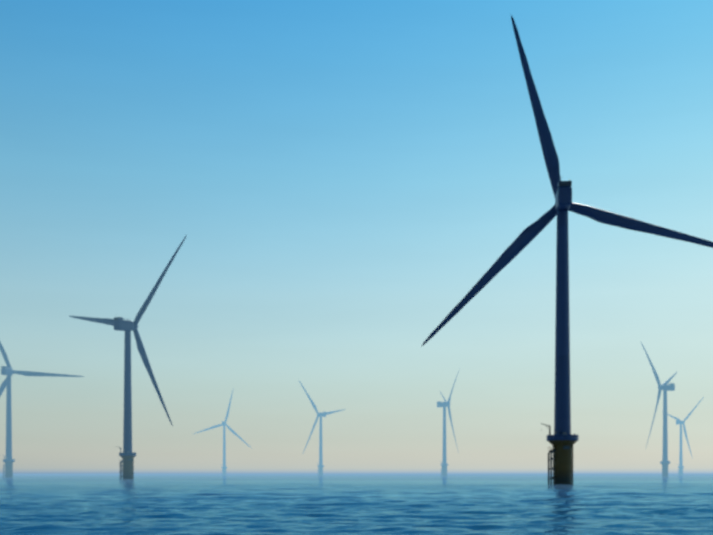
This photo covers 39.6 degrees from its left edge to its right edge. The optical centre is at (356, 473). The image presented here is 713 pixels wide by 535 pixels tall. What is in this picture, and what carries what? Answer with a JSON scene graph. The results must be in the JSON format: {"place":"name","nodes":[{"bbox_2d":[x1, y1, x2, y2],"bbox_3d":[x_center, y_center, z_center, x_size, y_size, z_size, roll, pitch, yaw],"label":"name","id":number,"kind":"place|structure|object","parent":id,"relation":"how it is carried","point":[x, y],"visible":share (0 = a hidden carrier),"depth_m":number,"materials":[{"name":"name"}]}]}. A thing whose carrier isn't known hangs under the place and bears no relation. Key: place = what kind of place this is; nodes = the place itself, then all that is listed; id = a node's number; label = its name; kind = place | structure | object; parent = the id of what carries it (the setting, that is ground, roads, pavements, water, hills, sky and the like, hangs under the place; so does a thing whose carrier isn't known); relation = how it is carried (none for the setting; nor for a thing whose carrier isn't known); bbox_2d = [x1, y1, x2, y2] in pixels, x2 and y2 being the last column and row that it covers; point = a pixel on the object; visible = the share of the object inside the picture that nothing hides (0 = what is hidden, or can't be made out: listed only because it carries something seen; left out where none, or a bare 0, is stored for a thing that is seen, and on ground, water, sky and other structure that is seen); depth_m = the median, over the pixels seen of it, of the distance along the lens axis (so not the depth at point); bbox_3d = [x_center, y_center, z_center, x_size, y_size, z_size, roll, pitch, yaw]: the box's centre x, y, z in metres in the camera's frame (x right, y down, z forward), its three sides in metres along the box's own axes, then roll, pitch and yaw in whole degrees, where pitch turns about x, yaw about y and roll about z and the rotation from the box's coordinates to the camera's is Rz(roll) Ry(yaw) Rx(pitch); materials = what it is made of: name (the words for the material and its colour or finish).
{"place":"outdoors","nodes":[
{"label":"outdoors","id":0,"kind":"place"},
{"bbox_2d":[0,474,712,534],"bbox_3d":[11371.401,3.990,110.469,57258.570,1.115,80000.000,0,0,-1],"label":"sea","id":1,"kind":"structure","parent":0,"point":[340,504],"depth_m":122.53,"materials":[{"name":"liquid"}]},
{"bbox_2d":[0,342,84,477],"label":"wind turbine","id":2,"kind":"object","parent":1,"relation":"in","point":[9,372],"visible":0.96,"depth_m":976.14,"materials":[{"name":"paint"}]},
{"bbox_2d":[69,235,186,478],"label":"wind turbine","id":3,"kind":"object","parent":1,"relation":"in","point":[127,326],"visible":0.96,"depth_m":672.32,"materials":[{"name":"paint"}]},
{"bbox_2d":[194,391,250,475],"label":"wind turbine","id":4,"kind":"object","parent":1,"relation":"in","point":[223,424],"visible":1,"depth_m":2002.85,"materials":[{"name":"paint"}]},
{"bbox_2d":[299,381,344,475],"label":"wind turbine","id":5,"kind":"object","parent":1,"relation":"in","point":[320,465],"visible":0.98,"depth_m":1686.85,"materials":[{"name":"paint"}]},
{"bbox_2d":[437,368,459,475],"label":"wind turbine","id":6,"kind":"object","parent":1,"relation":"in","point":[444,405],"visible":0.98,"depth_m":1441.44,"materials":[{"name":"paint"}]},
{"bbox_2d":[421,15,712,484],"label":"wind turbine","id":7,"kind":"object","parent":1,"relation":"in","point":[562,439],"visible":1,"depth_m":365.52,"materials":[{"name":"paint"}]},
{"bbox_2d":[641,343,676,476],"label":"wind turbine","id":8,"kind":"object","parent":1,"relation":"in","point":[665,388],"visible":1,"depth_m":1156.31,"materials":[{"name":"paint"}]},
{"bbox_2d":[662,397,703,475],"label":"wind turbine","id":9,"kind":"object","parent":1,"relation":"in","point":[680,465],"visible":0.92,"depth_m":1945.39,"materials":[{"name":"paint"}]},
{"bbox_2d":[0,0,712,473],"label":"sky","id":10,"kind":"structure","parent":0,"point":[338,176],"materials":[{"name":"blue"}]}
]}

